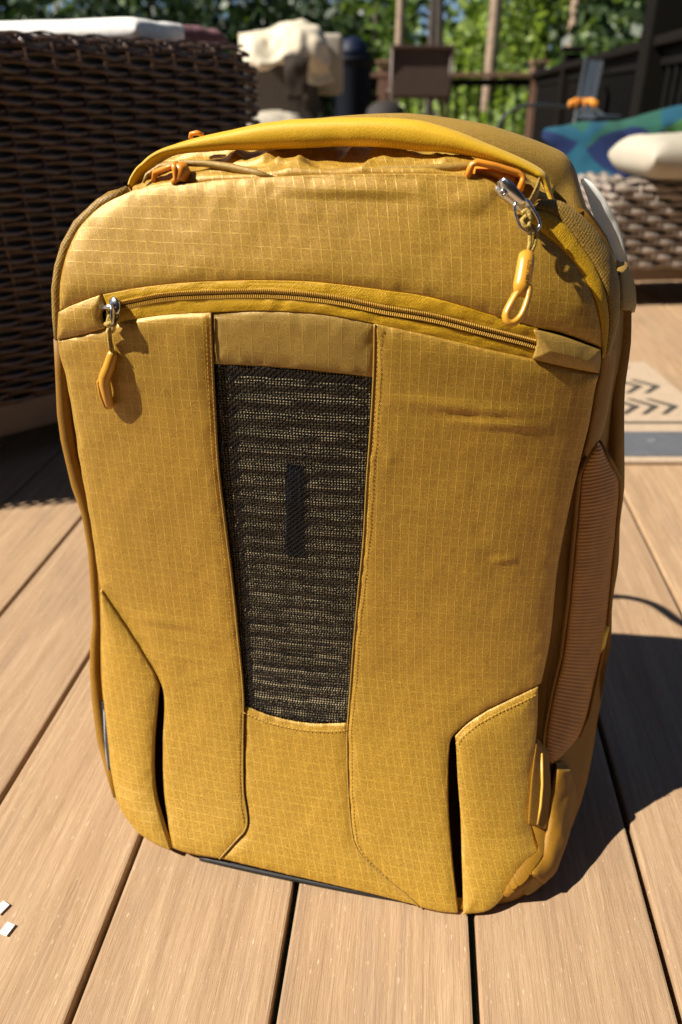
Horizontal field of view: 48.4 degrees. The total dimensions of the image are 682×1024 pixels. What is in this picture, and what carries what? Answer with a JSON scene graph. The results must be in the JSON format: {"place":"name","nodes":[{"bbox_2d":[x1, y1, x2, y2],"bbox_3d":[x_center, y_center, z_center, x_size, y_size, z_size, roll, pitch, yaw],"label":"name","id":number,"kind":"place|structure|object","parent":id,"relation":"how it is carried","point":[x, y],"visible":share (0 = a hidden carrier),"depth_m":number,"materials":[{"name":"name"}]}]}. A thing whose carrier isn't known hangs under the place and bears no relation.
{"place":"outdoors","nodes":[
{"label":"outdoors","id":0,"kind":"place"},
{"bbox_2d":[1,0,626,65],"label":"sky","id":1,"kind":"structure","parent":0,"point":[454,5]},
{"bbox_2d":[0,280,681,1023],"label":"deck floor","id":2,"kind":"structure","parent":0,"point":[110,914],"depth_m":0.63,"materials":[{"name":"brown wood"}]},
{"bbox_2d":[0,901,8,913],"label":"paper scrap","id":3,"kind":"object","parent":2,"relation":"on","point":[4,905],"visible":1,"depth_m":0.62,"materials":[{"name":"white paper"}]},
{"bbox_2d":[0,922,14,935],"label":"paper scrap","id":4,"kind":"object","parent":2,"relation":"on","point":[7,928],"visible":1,"depth_m":0.60,"materials":[{"name":"white paper"}]},
{"bbox_2d":[0,30,260,436],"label":"wicker sofa","id":5,"kind":"object","parent":2,"relation":"on","point":[87,122],"visible":0.49,"depth_m":1.29,"materials":[{"name":"brown wicker"}]},
{"bbox_2d":[0,17,184,45],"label":"folded towel","id":6,"kind":"object","parent":5,"relation":"on","point":[127,27],"visible":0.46,"depth_m":1.45,"materials":[{"name":"white fabric"}]},
{"bbox_2d":[142,22,226,49],"bbox_3d":[-0.367,-0.997,1.597,0.200,0.048,0.160,-24,36,-37],"label":"pillow","id":7,"kind":"object","parent":5,"relation":"on","point":[195,33],"visible":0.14,"depth_m":1.57,"materials":[{"name":"fabric"}]},
{"bbox_2d":[244,64,332,125],"bbox_3d":[-0.282,-2.260,4.473,0.650,0.890,0.680,0,28,0],"label":"cushioned chair","id":8,"kind":"object","parent":2,"relation":"on","point":[273,104],"visible":0.09,"depth_m":4.59,"materials":[{"name":"beige fabric"}]},
{"bbox_2d":[239,19,333,81],"bbox_3d":[-0.324,-2.641,4.342,0.570,0.328,0.579,0,28,0],"label":"canvas cover","id":9,"kind":"object","parent":8,"relation":"on","point":[267,49],"visible":0.95,"depth_m":4.17,"materials":[{"name":"beige fabric"}]},
{"bbox_2d":[307,62,332,85],"bbox_3d":[-0.131,-2.463,4.253,0.178,0.131,0.043,0,28,0],"label":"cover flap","id":10,"kind":"object","parent":9,"relation":"hanging from","point":[319,78],"visible":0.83,"depth_m":4.26,"materials":[{"name":"beige fabric"}]},
{"bbox_2d":[283,54,309,111],"bbox_3d":[-0.241,-2.349,4.161,0.150,0.280,0.065,0,28,0],"label":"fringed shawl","id":11,"kind":"object","parent":8,"relation":"hanging from","point":[295,69],"visible":1,"depth_m":4.13,"materials":[{"name":"grey fabric"}]},
{"bbox_2d":[319,33,342,94],"bbox_3d":[-0.096,-2.729,4.630,0.220,0.320,0.100,0,28,0],"label":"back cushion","id":12,"kind":"object","parent":8,"relation":"on","point":[335,46],"visible":0.52,"depth_m":4.59,"materials":[{"name":"beige fabric"}]},
{"bbox_2d":[51,113,635,913],"bbox_3d":[0.000,-0.008,0.628,0.481,0.569,0.302,6,29,11],"label":"travel backpack","id":13,"kind":"object","parent":2,"relation":"on","point":[341,413],"visible":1,"depth_m":0.56,"materials":[{"name":"yellow fabric"}]},
{"bbox_2d":[215,364,371,723],"bbox_3d":[-0.035,0.037,0.576,0.112,0.298,0.030,4,29,7],"label":"net window","id":14,"kind":"structure","parent":13,"relation":"in","point":[225,497],"depth_m":0.57,"materials":[{"name":"black fabric"}]},
{"bbox_2d":[336,36,379,115],"bbox_3d":[0.120,-3.072,5.842,0.353,1.003,0.295,0,28,0],"label":"barrel bin","id":15,"kind":"object","parent":2,"relation":"on","point":[353,98],"visible":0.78,"depth_m":5.64,"materials":[{"name":"black plastic"}]},
{"bbox_2d":[385,45,454,117],"bbox_3d":[0.641,-3.351,6.406,0.532,0.981,0.534,0,28,0],"label":"patio chair","id":16,"kind":"object","parent":2,"relation":"on","point":[421,71],"visible":0.62,"depth_m":6.05,"materials":[{"name":"brown metal"}]},
{"bbox_2d":[321,60,548,138],"bbox_3d":[-0.503,-3.603,7.146,4.755,1.120,0.155,0,28,0],"label":"deck railing","id":17,"kind":"object","parent":2,"relation":"on","point":[382,81],"visible":0.16,"depth_m":6.95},
{"bbox_2d":[573,57,620,122],"bbox_3d":[1.337,-1.962,4.014,0.248,0.791,0.674,9,30,17],"label":"folding chair","id":18,"kind":"object","parent":2,"relation":"on","point":[591,76],"visible":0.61,"depth_m":4.07,"materials":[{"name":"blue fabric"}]},
{"bbox_2d":[531,29,681,145],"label":"deck railing","id":19,"kind":"object","parent":2,"relation":"on","point":[558,84],"visible":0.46,"depth_m":4.17,"materials":[{"name":"black wood"}]},
{"bbox_2d":[578,172,681,280],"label":"wicker bench","id":20,"kind":"object","parent":2,"relation":"on","point":[647,212],"visible":0.55,"depth_m":2.34,"materials":[{"name":"wicker"}]},
{"bbox_2d":[608,132,681,179],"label":"seat cushion","id":21,"kind":"object","parent":20,"relation":"on","point":[656,156],"visible":1,"depth_m":2.23,"materials":[{"name":"white fabric"}]},
{"bbox_2d":[624,362,681,464],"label":"door mat","id":22,"kind":"object","parent":2,"relation":"on","point":[653,418],"depth_m":1.55,"materials":[{"name":"beige fabric"}]},
{"bbox_2d":[628,0,681,118],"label":"roof post","id":23,"kind":"object","parent":2,"relation":"on","point":[663,17],"depth_m":3.20,"materials":[{"name":"black wood"}]},
{"bbox_3d":[1.462,-1.352,3.213,1.200,0.486,0.650,0,28,0],"label":"patio sofa","id":24,"kind":"object","parent":2,"relation":"on","visible":0},
{"bbox_2d":[542,105,681,185],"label":"beach towel","id":25,"kind":"object","parent":24,"relation":"on","point":[585,147],"visible":0.67,"depth_m":2.76,"materials":[{"name":"blue fabric"}]},
{"bbox_2d":[273,888,476,1023],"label":"ground","id":26,"kind":"structure","parent":0,"point":[473,990],"depth_m":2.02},
{"bbox_2d":[0,0,131,20],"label":"evergreen tree","id":27,"kind":"object","parent":26,"relation":"on","point":[28,9],"visible":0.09,"depth_m":10.79,"materials":[{"name":"green plant"}]},
{"bbox_2d":[36,0,252,50],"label":"evergreen tree","id":28,"kind":"object","parent":26,"relation":"on","point":[172,13],"visible":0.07,"depth_m":11.28,"materials":[{"name":"green plant"}]},
{"bbox_2d":[6,0,548,89],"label":"wood","id":29,"kind":"object","parent":26,"relation":"on","point":[67,6],"depth_m":25.25,"materials":[{"name":"green plant"}]},
{"bbox_2d":[187,0,373,117],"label":"evergreen tree","id":30,"kind":"object","parent":26,"relation":"on","point":[273,13],"visible":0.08,"depth_m":10.97,"materials":[{"name":"green plant"}]},
{"bbox_2d":[293,0,415,112],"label":"evergreen tree","id":31,"kind":"object","parent":26,"relation":"on","point":[362,13],"visible":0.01,"depth_m":11.85,"materials":[{"name":"green plant"}]},
{"bbox_2d":[319,0,458,116],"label":"young tree","id":32,"kind":"object","parent":26,"relation":"on","point":[388,21],"visible":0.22,"depth_m":11.20,"materials":[{"name":"green plant"}]},
{"bbox_2d":[393,0,405,103],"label":"broadleaf tree","id":33,"kind":"object","parent":26,"relation":"on","point":[400,24],"visible":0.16,"depth_m":9.24,"materials":[{"name":"plant"}]},
{"bbox_2d":[373,99,439,115],"bbox_3d":[0.493,-3.739,8.932,1.642,2.274,1.365,0,28,0],"label":"leafy bush","id":34,"kind":"object","parent":26,"relation":"on","point":[414,109],"visible":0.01,"depth_m":8.27,"materials":[{"name":"green plant"}]},
{"bbox_2d":[424,0,435,114],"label":"broadleaf tree","id":35,"kind":"object","parent":26,"relation":"on","point":[432,26],"visible":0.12,"depth_m":10.45,"materials":[{"name":"plant"}]},
{"bbox_2d":[433,0,443,115],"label":"broadleaf tree","id":36,"kind":"object","parent":26,"relation":"on","point":[439,21],"visible":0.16,"depth_m":10.11,"materials":[{"name":"plant"}]},
{"bbox_2d":[421,0,510,114],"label":"young tree","id":37,"kind":"object","parent":26,"relation":"on","point":[455,14],"visible":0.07,"depth_m":12.95,"materials":[{"name":"green plant"}]},
{"bbox_2d":[463,106,518,132],"bbox_3d":[1.277,-3.720,9.126,1.748,2.055,1.270,0,28,0],"label":"leafy bush","id":38,"kind":"object","parent":26,"relation":"on","point":[483,116],"visible":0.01,"depth_m":8.59,"materials":[{"name":"green plant"}]},
{"bbox_2d":[481,0,502,122],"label":"broadleaf tree","id":39,"kind":"object","parent":26,"relation":"on","point":[493,37],"visible":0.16,"depth_m":9.51,"materials":[{"name":"brown plant"}]},
{"bbox_2d":[441,12,556,124],"bbox_3d":[2.107,-5.454,11.156,1.970,3.183,1.318,0,28,0],"label":"leafy bush","id":40,"kind":"object","parent":26,"relation":"on","point":[538,50],"visible":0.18,"depth_m":10.49,"materials":[{"name":"green plant"}]},
{"bbox_2d":[486,88,527,135],"bbox_3d":[2.078,-3.894,9.085,1.499,2.401,1.334,-19,33,-31],"label":"leafy bush","id":41,"kind":"object","parent":26,"relation":"on","point":[521,117],"visible":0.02,"depth_m":8.78,"materials":[{"name":"green plant"}]},
{"bbox_2d":[421,0,604,125],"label":"young tree","id":42,"kind":"object","parent":26,"relation":"on","point":[519,8],"visible":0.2,"depth_m":10.76,"materials":[{"name":"green plant"}]},
{"bbox_2d":[468,2,626,115],"bbox_3d":[3.880,-7.611,12.963,3.620,5.281,2.681,21,34,33],"label":"young tree","id":43,"kind":"object","parent":26,"relation":"on","point":[533,42],"depth_m":12.47,"materials":[{"name":"green plant"}]},
{"bbox_2d":[494,14,628,124],"bbox_3d":[2.746,-4.534,9.603,2.095,3.038,1.368,0,28,0],"label":"leafy bush","id":44,"kind":"object","parent":26,"relation":"on","point":[582,35],"visible":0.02,"depth_m":9.00,"materials":[{"name":"green plant"}]},
{"bbox_2d":[498,0,646,120],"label":"evergreen tree","id":45,"kind":"object","parent":26,"relation":"on","point":[550,55],"visible":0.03,"depth_m":10.18,"materials":[{"name":"green plant"}]},
{"bbox_2d":[566,0,581,45],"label":"broadleaf tree","id":46,"kind":"object","parent":26,"relation":"on","point":[574,18],"visible":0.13,"depth_m":10.04,"materials":[{"name":"plant"}]},
{"bbox_2d":[522,0,646,132],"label":"leafy bush","id":47,"kind":"object","parent":26,"relation":"on","point":[592,38],"visible":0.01,"depth_m":7.76,"materials":[{"name":"green plant"}]},
{"bbox_2d":[553,0,646,65],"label":"evergreen tree","id":48,"kind":"object","parent":26,"relation":"on","point":[637,13],"visible":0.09,"depth_m":7.63,"materials":[{"name":"green plant"}]},
{"bbox_2d":[366,101,404,113],"bbox_3d":[0.322,-2.693,5.591,0.312,0.593,0.312,0,28,0],"label":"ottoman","id":49,"kind":"object","parent":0,"point":[384,107],"visible":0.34,"depth_m":5.39,"materials":[{"name":"grey fabric"}]},
{"bbox_2d":[497,98,597,127],"bbox_3d":[0.887,-1.605,3.565,0.555,0.599,0.150,0,28,0],"label":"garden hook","id":50,"kind":"object","parent":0,"point":[575,102],"visible":0.66,"depth_m":3.43,"materials":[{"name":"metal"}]},
{"bbox_2d":[581,179,629,268],"bbox_3d":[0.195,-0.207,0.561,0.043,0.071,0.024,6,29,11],"label":"water bottle","id":51,"kind":"object","parent":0,"point":[604,217],"visible":0.71,"depth_m":0.55,"materials":[{"name":"white plastic"}]}
]}

